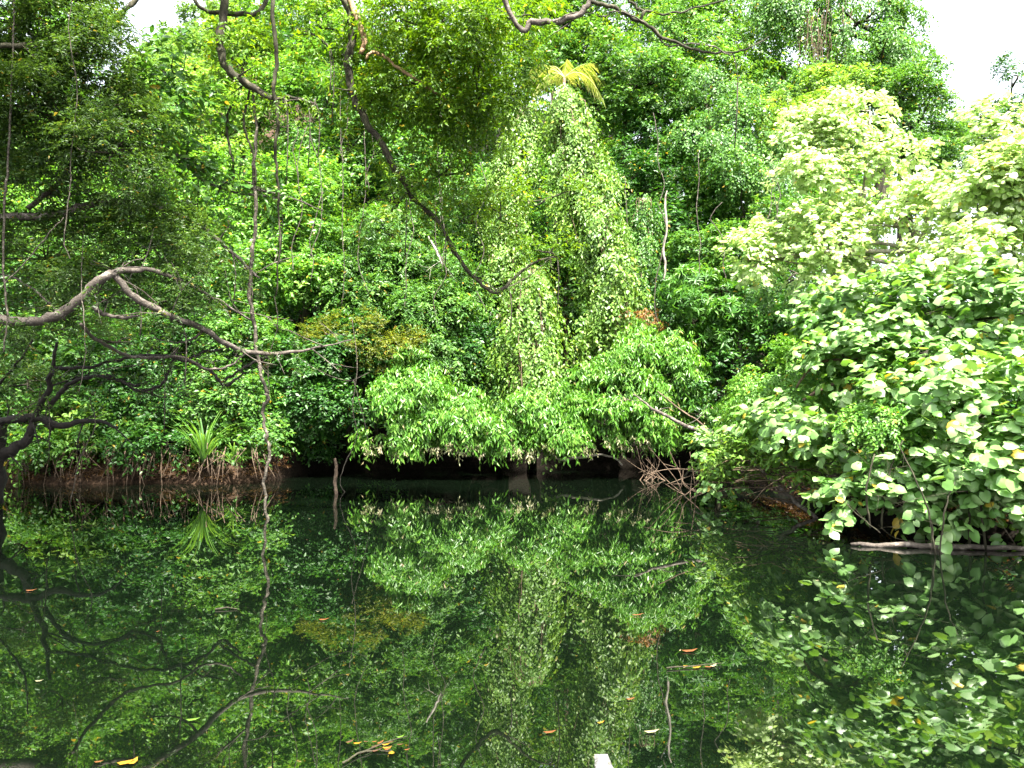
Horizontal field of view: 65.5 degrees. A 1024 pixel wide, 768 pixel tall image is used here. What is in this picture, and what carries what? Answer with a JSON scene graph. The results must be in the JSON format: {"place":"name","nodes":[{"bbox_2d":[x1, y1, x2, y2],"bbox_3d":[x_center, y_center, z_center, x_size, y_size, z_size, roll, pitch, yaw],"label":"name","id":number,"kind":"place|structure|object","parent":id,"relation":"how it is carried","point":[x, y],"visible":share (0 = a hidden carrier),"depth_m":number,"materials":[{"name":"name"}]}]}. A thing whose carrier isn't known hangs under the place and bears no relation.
{"place":"outdoors","nodes":[
{"label":"outdoors","id":0,"kind":"place"},
{"bbox_2d":[197,51,267,95],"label":"hill","id":1,"kind":"structure","parent":0,"point":[237,68],"depth_m":185.32,"materials":[{"name":"plant"}]},
{"bbox_2d":[92,0,338,104],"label":"distant forest","id":2,"kind":"object","parent":1,"relation":"on","point":[153,58],"visible":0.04,"depth_m":182.67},
{"bbox_2d":[0,104,1022,541],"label":"ground","id":3,"kind":"structure","parent":0,"point":[380,462],"depth_m":21.25,"materials":[{"name":"soil"}]},
{"bbox_2d":[0,188,44,340],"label":"forest tree","id":4,"kind":"object","parent":3,"relation":"on","point":[3,300],"visible":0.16,"depth_m":24.85,"materials":[{"name":"green plant"}]},
{"bbox_2d":[6,416,93,484],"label":"bank bush","id":5,"kind":"object","parent":3,"relation":"on","point":[25,459],"visible":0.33,"depth_m":17.46,"materials":[{"name":"green plant"}]},
{"bbox_2d":[14,441,85,484],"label":"rootlets","id":6,"kind":"object","parent":5,"relation":"hanging from","point":[55,467],"visible":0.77,"depth_m":17.42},
{"bbox_2d":[4,423,113,472],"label":"bank bush","id":7,"kind":"object","parent":3,"relation":"on","point":[31,451],"visible":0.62,"depth_m":17.27,"materials":[{"name":"green plant"}]},
{"bbox_2d":[0,21,122,290],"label":"forest tree","id":8,"kind":"object","parent":3,"relation":"on","point":[69,87],"visible":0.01,"depth_m":29.25,"materials":[{"name":"green plant"}]},
{"bbox_2d":[0,0,129,207],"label":"forest tree","id":9,"kind":"object","parent":3,"relation":"on","point":[58,16],"visible":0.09,"depth_m":34.58,"materials":[{"name":"green plant"}]},
{"bbox_2d":[0,306,136,446],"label":"bank bush","id":10,"kind":"object","parent":3,"relation":"on","point":[62,409],"visible":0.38,"depth_m":18.15,"materials":[{"name":"green plant"}]},
{"bbox_2d":[0,185,140,343],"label":"forest tree","id":11,"kind":"object","parent":3,"relation":"on","point":[13,262],"visible":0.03,"depth_m":24.58,"materials":[{"name":"green plant"}]},
{"bbox_2d":[23,401,160,463],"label":"bank bush","id":12,"kind":"object","parent":3,"relation":"on","point":[88,425],"visible":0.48,"depth_m":17.69,"materials":[{"name":"green plant"}]},
{"bbox_2d":[34,168,220,363],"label":"forest tree","id":13,"kind":"object","parent":3,"relation":"on","point":[146,272],"visible":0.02,"depth_m":24.80,"materials":[{"name":"green plant"}]},
{"bbox_2d":[92,389,179,463],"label":"bank bush","id":14,"kind":"object","parent":3,"relation":"on","point":[141,423],"visible":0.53,"depth_m":17.71,"materials":[{"name":"green plant"}]},
{"bbox_2d":[0,130,282,402],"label":"slope tree","id":15,"kind":"object","parent":3,"relation":"on","point":[179,196],"visible":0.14,"depth_m":22.38,"materials":[{"name":"green plant"}]},
{"bbox_2d":[92,425,196,479],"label":"bank bush","id":16,"kind":"object","parent":3,"relation":"on","point":[133,433],"visible":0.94,"depth_m":17.33,"materials":[{"name":"green plant"}]},
{"bbox_2d":[62,442,139,484],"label":"rootlets","id":17,"kind":"object","parent":16,"relation":"hanging from","point":[97,464],"visible":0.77,"depth_m":17.41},
{"bbox_2d":[132,442,209,480],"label":"rootlets","id":18,"kind":"object","parent":16,"relation":"hanging from","point":[170,460],"visible":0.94,"depth_m":17.42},
{"bbox_2d":[0,290,293,503],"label":"leaning tree","id":19,"kind":"object","parent":3,"relation":"on","point":[12,449],"visible":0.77,"depth_m":13.26,"materials":[{"name":"green plant"}]},
{"bbox_2d":[24,216,277,408],"bbox_3d":[-9.146,-1.437,20.489,6.835,6.209,3.225,0,-2,9],"label":"slope tree","id":20,"kind":"object","parent":3,"relation":"on","point":[222,295],"visible":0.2,"depth_m":19.96,"materials":[{"name":"green plant"}]},
{"bbox_2d":[54,284,254,460],"bbox_3d":[-8.285,-0.363,18.798,4.473,4.309,2.841,1,-2,-30],"label":"bank bush","id":21,"kind":"object","parent":3,"relation":"on","point":[101,399],"visible":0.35,"depth_m":18.14,"materials":[{"name":"green plant"}]},
{"bbox_2d":[0,0,354,406],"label":"overhanging tree","id":22,"kind":"object","parent":3,"relation":"on","point":[47,66],"visible":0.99,"depth_m":10.51,"materials":[{"name":"green plant"}]},
{"bbox_2d":[2,0,14,351],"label":"liana","id":23,"kind":"object","parent":22,"relation":"hanging from","point":[4,217],"visible":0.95,"depth_m":9.88,"materials":[{"name":"brown plant"}]},
{"bbox_2d":[63,0,77,258],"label":"liana","id":24,"kind":"object","parent":22,"relation":"hanging from","point":[72,137],"visible":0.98,"depth_m":9.70,"materials":[{"name":"brown plant"}]},
{"bbox_2d":[160,411,244,462],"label":"strap leaved clump","id":25,"kind":"object","parent":3,"relation":"on","point":[201,447],"visible":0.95,"depth_m":17.45,"materials":[{"name":"green plant"}]},
{"bbox_2d":[146,8,299,279],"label":"hillside tree","id":26,"kind":"object","parent":3,"relation":"on","point":[239,136],"visible":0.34,"depth_m":26.51,"materials":[{"name":"green plant"}]},
{"bbox_2d":[168,291,297,455],"bbox_3d":[-6.695,-0.256,19.060,3.025,4.219,2.791,0,-2,0],"label":"bank bush","id":27,"kind":"object","parent":3,"relation":"on","point":[244,402],"visible":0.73,"depth_m":18.38,"materials":[{"name":"green plant"}]},
{"bbox_2d":[162,146,306,357],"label":"forest tree","id":28,"kind":"object","parent":3,"relation":"on","point":[216,288],"visible":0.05,"depth_m":24.75,"materials":[{"name":"green plant"}]},
{"bbox_2d":[200,94,298,195],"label":"forest tree","id":29,"kind":"object","parent":3,"relation":"on","point":[281,127],"visible":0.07,"depth_m":35.54,"materials":[{"name":"green plant"}]},
{"bbox_2d":[210,416,299,468],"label":"bank bush","id":30,"kind":"object","parent":3,"relation":"on","point":[258,436],"visible":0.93,"depth_m":17.72,"materials":[{"name":"green plant"}]},
{"bbox_2d":[191,446,274,482],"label":"rootlets","id":31,"kind":"object","parent":30,"relation":"hanging from","point":[217,459],"visible":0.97,"depth_m":17.42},
{"bbox_2d":[201,143,370,434],"bbox_3d":[-6.208,-2.560,21.567,4.834,8.463,3.886,0,-2,0],"label":"hillside tree","id":32,"kind":"object","parent":3,"relation":"on","point":[308,192],"visible":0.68,"depth_m":21.17,"materials":[{"name":"green plant"}]},
{"bbox_2d":[225,176,380,339],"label":"forest tree","id":33,"kind":"object","parent":3,"relation":"on","point":[291,310],"visible":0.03,"depth_m":25.14,"materials":[{"name":"green plant"}]},
{"bbox_2d":[230,0,400,326],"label":"hillside tree","id":34,"kind":"object","parent":3,"relation":"on","point":[281,5],"visible":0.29,"depth_m":26.20,"materials":[{"name":"green plant"}]},
{"bbox_2d":[230,5,404,204],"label":"forest tree","id":35,"kind":"object","parent":3,"relation":"on","point":[285,35],"visible":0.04,"depth_m":35.35,"materials":[{"name":"green plant"}]},
{"bbox_2d":[249,306,395,466],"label":"glossy tree","id":36,"kind":"object","parent":3,"relation":"on","point":[326,395],"visible":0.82,"depth_m":19.28,"materials":[{"name":"green plant"}]},
{"bbox_2d":[258,25,388,300],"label":"forest tree","id":37,"kind":"object","parent":3,"relation":"on","point":[270,145],"visible":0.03,"depth_m":29.59,"materials":[{"name":"green plant"}]},
{"bbox_2d":[295,302,432,456],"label":"tree","id":38,"kind":"object","parent":3,"relation":"on","point":[371,348],"visible":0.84,"depth_m":19.42,"materials":[{"name":"green plant"}]},
{"bbox_2d":[282,194,495,415],"bbox_3d":[-3.135,-1.599,21.353,5.900,7.121,3.725,-1,-2,15],"label":"layered tree","id":39,"kind":"object","parent":3,"relation":"on","point":[386,266],"visible":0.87,"depth_m":20.45,"materials":[{"name":"green plant"}]},
{"bbox_2d":[312,172,465,387],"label":"forest tree","id":40,"kind":"object","parent":3,"relation":"on","point":[370,193],"visible":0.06,"depth_m":24.45,"materials":[{"name":"green plant"}]},
{"bbox_2d":[260,52,521,385],"bbox_3d":[-3.748,-4.966,24.549,8.328,11.180,4.444,0,-2,11],"label":"hillside tree","id":41,"kind":"object","parent":3,"relation":"on","point":[353,173],"visible":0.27,"depth_m":23.70,"materials":[{"name":"green plant"}]},
{"bbox_2d":[335,75,467,229],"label":"forest tree","id":42,"kind":"object","parent":3,"relation":"on","point":[371,165],"visible":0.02,"depth_m":28.55,"materials":[{"name":"green plant"}]},
{"bbox_2d":[344,343,461,470],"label":"riverside tree","id":43,"kind":"object","parent":3,"relation":"on","point":[390,395],"visible":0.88,"depth_m":18.61,"materials":[{"name":"green plant"}]},
{"bbox_2d":[414,381,504,464],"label":"riverside tree","id":44,"kind":"object","parent":3,"relation":"on","point":[460,413],"visible":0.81,"depth_m":18.53,"materials":[{"name":"green plant"}]},
{"bbox_2d":[430,258,509,439],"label":"shaded tree","id":45,"kind":"object","parent":3,"relation":"on","point":[470,341],"visible":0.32,"depth_m":20.47,"materials":[{"name":"green plant"}]},
{"bbox_2d":[387,166,560,341],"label":"forest tree","id":46,"kind":"object","parent":3,"relation":"on","point":[477,249],"visible":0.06,"depth_m":25.04,"materials":[{"name":"green plant"}]},
{"bbox_2d":[418,34,553,253],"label":"forest tree","id":47,"kind":"object","parent":3,"relation":"on","point":[492,152],"visible":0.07,"depth_m":29.42,"materials":[{"name":"green plant"}]},
{"bbox_2d":[192,0,781,332],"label":"canopy tree","id":48,"kind":"object","parent":3,"relation":"on","point":[479,106],"visible":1,"depth_m":11.98,"materials":[{"name":"green plant"}]},
{"bbox_2d":[233,92,274,518],"bbox_3d":[-3.940,-1.152,12.187,0.463,6.496,0.821,2,-3,-37],"label":"liana","id":49,"kind":"object","parent":48,"relation":"hanging from","point":[249,298],"visible":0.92,"depth_m":12.00,"materials":[{"name":"brown plant"}]},
{"bbox_2d":[248,0,284,296],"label":"liana","id":50,"kind":"object","parent":48,"relation":"hanging from","point":[276,58],"visible":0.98,"depth_m":11.79,"materials":[{"name":"brown plant"}]},
{"bbox_2d":[465,309,515,456],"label":"vine covered tree","id":51,"kind":"object","parent":3,"relation":"on","point":[492,379],"visible":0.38,"depth_m":20.36,"materials":[{"name":"green plant"}]},
{"bbox_2d":[463,101,550,458],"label":"vine covered tree","id":52,"kind":"object","parent":3,"relation":"on","point":[502,276],"visible":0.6,"depth_m":21.94,"materials":[{"name":"green plant"}]},
{"bbox_2d":[6,427,1008,519],"bbox_3d":[-2.518,1.612,14.894,23.633,1.372,16.550,0,-2,0],"label":"bank creeper","id":53,"kind":"object","parent":3,"relation":"on","point":[248,449],"visible":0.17,"depth_m":18.56,"materials":[{"name":"green plant"}]},
{"bbox_2d":[5,444,1016,530],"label":"leaf litter","id":54,"kind":"object","parent":3,"relation":"on","point":[169,468],"visible":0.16,"depth_m":17.94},
{"bbox_2d":[0,137,1023,503],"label":"ground cover","id":55,"kind":"object","parent":3,"relation":"on","point":[672,327],"visible":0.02,"depth_m":25.23,"materials":[{"name":"green plant"}]},
{"bbox_2d":[480,261,584,474],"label":"vine covered tree","id":56,"kind":"object","parent":3,"relation":"on","point":[531,343],"visible":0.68,"depth_m":19.93,"materials":[{"name":"green plant"}]},
{"bbox_2d":[472,383,595,470],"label":"riverside tree","id":57,"kind":"object","parent":3,"relation":"on","point":[525,403],"visible":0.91,"depth_m":18.70,"materials":[{"name":"green plant"}]},
{"bbox_2d":[486,146,640,377],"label":"forest tree","id":58,"kind":"object","parent":3,"relation":"on","point":[565,293],"visible":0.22,"depth_m":24.70,"materials":[{"name":"green plant"}]},
{"bbox_2d":[468,0,663,332],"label":"hillside tree","id":59,"kind":"object","parent":3,"relation":"on","point":[572,47],"visible":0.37,"depth_m":28.25,"materials":[{"name":"green plant"}]},
{"bbox_2d":[523,59,608,394],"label":"palm tree","id":60,"kind":"object","parent":3,"relation":"on","point":[559,76],"visible":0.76,"depth_m":25.39,"materials":[{"name":"yellow plant"}]},
{"bbox_2d":[496,2,648,226],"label":"forest tree","id":61,"kind":"object","parent":3,"relation":"on","point":[547,101],"visible":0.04,"depth_m":35.09,"materials":[{"name":"green plant"}]},
{"bbox_2d":[524,45,657,247],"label":"forest tree","id":62,"kind":"object","parent":3,"relation":"on","point":[610,144],"visible":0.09,"depth_m":29.09,"materials":[{"name":"green plant"}]},
{"bbox_2d":[531,83,657,461],"bbox_3d":[2.138,-3.154,21.501,3.378,10.727,3.366,0,-2,0],"label":"vine covered tree","id":63,"kind":"object","parent":3,"relation":"on","point":[571,137],"visible":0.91,"depth_m":21.20,"materials":[{"name":"green plant"}]},
{"bbox_2d":[536,319,729,466],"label":"riverside tree","id":64,"kind":"object","parent":3,"relation":"on","point":[605,369],"visible":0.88,"depth_m":18.90,"materials":[{"name":"green plant"}]},
{"bbox_2d":[611,308,668,334],"bbox_3d":[3.314,-1.372,20.290,1.189,1.630,1.720,2,-3,-37],"label":"dead spray","id":65,"kind":"object","parent":64,"relation":"on","point":[649,315],"visible":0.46,"depth_m":20.11,"materials":[{"name":"brown plant"}]},
{"bbox_2d":[575,25,712,237],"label":"hillside tree","id":66,"kind":"object","parent":3,"relation":"on","point":[608,63],"visible":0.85,"depth_m":25.63,"materials":[{"name":"green plant"}]},
{"bbox_2d":[624,192,671,456],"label":"vine covered tree","id":67,"kind":"object","parent":3,"relation":"on","point":[642,224],"visible":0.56,"depth_m":22.27,"materials":[{"name":"green plant"}]},
{"bbox_2d":[575,175,720,370],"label":"forest tree","id":68,"kind":"object","parent":3,"relation":"on","point":[676,212],"visible":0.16,"depth_m":24.11,"materials":[{"name":"green plant"}]},
{"bbox_2d":[587,1,718,196],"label":"forest tree","id":69,"kind":"object","parent":3,"relation":"on","point":[655,37],"visible":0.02,"depth_m":35.56,"materials":[{"name":"green plant"}]},
{"bbox_2d":[601,103,725,371],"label":"hillside tree","id":70,"kind":"object","parent":3,"relation":"on","point":[643,158],"visible":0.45,"depth_m":25.03,"materials":[{"name":"green plant"}]},
{"bbox_2d":[607,41,741,313],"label":"forest tree","id":71,"kind":"object","parent":3,"relation":"on","point":[659,89],"visible":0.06,"depth_m":28.37,"materials":[{"name":"green plant"}]},
{"bbox_2d":[612,0,799,321],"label":"hillside tree","id":72,"kind":"object","parent":3,"relation":"on","point":[702,25],"visible":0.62,"depth_m":27.41,"materials":[{"name":"green plant"}]},
{"bbox_2d":[677,411,755,504],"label":"waterside bush","id":73,"kind":"object","parent":3,"relation":"on","point":[697,440],"visible":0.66,"depth_m":13.60,"materials":[{"name":"green plant"}]},
{"bbox_2d":[655,262,784,461],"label":"rosette tree","id":74,"kind":"object","parent":3,"relation":"on","point":[715,316],"visible":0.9,"depth_m":19.25,"materials":[{"name":"green plant"}]},
{"bbox_2d":[644,0,798,219],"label":"forest tree","id":75,"kind":"object","parent":3,"relation":"on","point":[769,43],"visible":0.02,"depth_m":35.81,"materials":[{"name":"green plant"}]},
{"bbox_2d":[655,57,826,390],"bbox_3d":[6.528,-4.975,23.693,5.553,10.974,4.504,-2,-3,42],"label":"hillside tree","id":76,"kind":"object","parent":3,"relation":"on","point":[745,174],"visible":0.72,"depth_m":23.30,"materials":[{"name":"green plant"}]},
{"bbox_2d":[675,156,830,376],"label":"forest tree","id":77,"kind":"object","parent":3,"relation":"on","point":[705,207],"visible":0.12,"depth_m":24.10,"materials":[{"name":"green plant"}]},
{"bbox_2d":[660,188,848,434],"bbox_3d":[6.246,-1.718,20.712,4.890,7.009,4.121,-1,-2,14],"label":"hillside tree","id":78,"kind":"object","parent":3,"relation":"on","point":[684,241],"visible":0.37,"depth_m":21.07,"materials":[{"name":"green plant"}]},
{"bbox_2d":[696,52,821,225],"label":"forest tree","id":79,"kind":"object","parent":3,"relation":"on","point":[750,69],"visible":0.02,"depth_m":29.28,"materials":[{"name":"green plant"}]},
{"bbox_2d":[644,451,895,504],"bbox_3d":[4.524,1.419,12.689,2.593,1.096,4.882,1,-2,-24],"label":"twig tangle","id":80,"kind":"object","parent":3,"relation":"on","point":[760,481],"visible":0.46,"depth_m":12.89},
{"bbox_2d":[688,411,863,515],"bbox_3d":[4.328,1.221,12.664,2.540,1.596,3.533,0,-2,0],"label":"waterside bush","id":81,"kind":"object","parent":3,"relation":"on","point":[726,452],"visible":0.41,"depth_m":12.85,"materials":[{"name":"green plant"}]},
{"bbox_2d":[664,265,927,445],"bbox_3d":[6.021,-0.660,17.556,4.833,4.870,6.166,0,-2,0],"label":"shaded bush","id":82,"kind":"object","parent":3,"relation":"on","point":[758,357],"visible":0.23,"depth_m":18.98,"materials":[{"name":"green plant"}]},
{"bbox_2d":[742,272,827,374],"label":"tree","id":83,"kind":"object","parent":82,"relation":"hanging from","point":[766,292],"visible":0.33,"depth_m":17.26,"materials":[{"name":"green plant"}]},
{"bbox_2d":[755,3,879,283],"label":"forest tree","id":84,"kind":"object","parent":3,"relation":"on","point":[787,52],"visible":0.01,"depth_m":35.13,"materials":[{"name":"green plant"}]},
{"bbox_2d":[738,61,899,382],"bbox_3d":[9.546,-5.015,24.641,5.491,10.404,3.339,0,-2,0],"label":"hillside tree","id":85,"kind":"object","parent":3,"relation":"on","point":[827,74],"visible":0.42,"depth_m":24.58,"materials":[{"name":"green plant"}]},
{"bbox_2d":[736,165,922,326],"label":"forest tree","id":86,"kind":"object","parent":3,"relation":"on","point":[870,210],"visible":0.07,"depth_m":23.52,"materials":[{"name":"green plant"}]},
{"bbox_2d":[710,309,956,499],"bbox_3d":[4.756,0.222,11.995,2.850,3.203,5.359,0,-2,0],"label":"creeper mound","id":87,"kind":"object","parent":3,"relation":"on","point":[763,386],"visible":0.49,"depth_m":11.94,"materials":[{"name":"green plant"}]},
{"bbox_2d":[742,0,941,355],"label":"vine hung tree","id":88,"kind":"object","parent":3,"relation":"on","point":[890,35],"visible":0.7,"depth_m":26.46,"materials":[{"name":"green plant"}]},
{"bbox_2d":[713,165,979,441],"bbox_3d":[6.153,-1.345,14.659,4.710,4.999,2.028,-1,-2,22],"label":"heart leaf bush","id":89,"kind":"object","parent":3,"relation":"on","point":[855,256],"visible":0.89,"depth_m":14.59,"materials":[{"name":"green plant"}]},
{"bbox_2d":[760,83,944,389],"bbox_3d":[6.426,-2.091,15.247,3.382,7.633,2.288,0,-2,0],"label":"heart leaf bush","id":90,"kind":"object","parent":3,"relation":"on","point":[829,161],"visible":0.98,"depth_m":15.00,"materials":[{"name":"green plant"}]},
{"bbox_2d":[714,325,1023,553],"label":"heart leaf bush","id":91,"kind":"object","parent":3,"relation":"on","point":[946,386],"visible":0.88,"depth_m":9.45,"materials":[{"name":"green plant"}]},
{"bbox_2d":[788,28,951,270],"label":"forest tree","id":92,"kind":"object","parent":3,"relation":"on","point":[862,60],"visible":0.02,"depth_m":28.98,"materials":[{"name":"green plant"}]},
{"bbox_2d":[775,242,1023,457],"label":"heart leaf bush","id":93,"kind":"object","parent":3,"relation":"on","point":[870,337],"visible":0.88,"depth_m":10.79,"materials":[{"name":"green plant"}]},
{"bbox_2d":[800,430,1023,558],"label":"heart leaf bush","id":94,"kind":"object","parent":3,"relation":"on","point":[840,517],"visible":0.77,"depth_m":9.58,"materials":[{"name":"green plant"}]},
{"bbox_2d":[849,86,975,297],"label":"forest tree","id":95,"kind":"object","parent":3,"relation":"on","point":[899,237],"visible":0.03,"depth_m":35.94,"materials":[{"name":"green plant"}]},
{"bbox_2d":[865,49,980,371],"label":"domed tree","id":96,"kind":"object","parent":3,"relation":"on","point":[914,70],"visible":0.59,"depth_m":23.91,"materials":[{"name":"green plant"}]},
{"bbox_2d":[889,86,1023,438],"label":"heart leaf bush","id":97,"kind":"object","parent":3,"relation":"on","point":[991,183],"visible":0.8,"depth_m":12.32,"materials":[{"name":"green plant"}]},
{"bbox_2d":[945,95,1022,337],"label":"distant tree","id":98,"kind":"object","parent":3,"relation":"on","point":[979,115],"visible":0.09,"depth_m":30.77,"materials":[{"name":"green plant"}]},
{"bbox_2d":[974,48,1023,256],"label":"distant tree","id":99,"kind":"object","parent":3,"relation":"on","point":[1008,67],"visible":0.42,"depth_m":30.10,"materials":[{"name":"green plant"}]},
{"bbox_2d":[0,468,1023,767],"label":"river water","id":100,"kind":"structure","parent":0,"point":[480,616],"depth_m":5.86,"materials":[{"name":"green liquid"}]},
{"bbox_2d":[594,754,612,767],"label":"white plank","id":101,"kind":"object","parent":100,"relation":"in","point":[602,761],"visible":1,"depth_m":2.93,"materials":[{"name":"paint"}]},
{"bbox_2d":[623,445,664,480],"bbox_3d":[3.187,1.902,18.699,1.196,0.932,0.681,0,-2,0],"label":"dead brush","id":102,"kind":"object","parent":100,"relation":"in","point":[650,477],"visible":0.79,"depth_m":18.71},
{"bbox_2d":[615,394,817,517],"bbox_3d":[3.814,1.122,14.849,1.136,2.069,5.726,1,-2,-26],"label":"fallen branch","id":103,"kind":"object","parent":100,"relation":"in","point":[787,494],"visible":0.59,"depth_m":15.54,"materials":[{"name":"wood"}]},
{"bbox_2d":[851,541,1023,550],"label":"floating log","id":104,"kind":"object","parent":100,"relation":"on","point":[955,546],"visible":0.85,"depth_m":9.31,"materials":[{"name":"wood"}]},
{"bbox_2d":[0,0,1023,301],"label":"sky","id":105,"kind":"structure","parent":0,"point":[971,32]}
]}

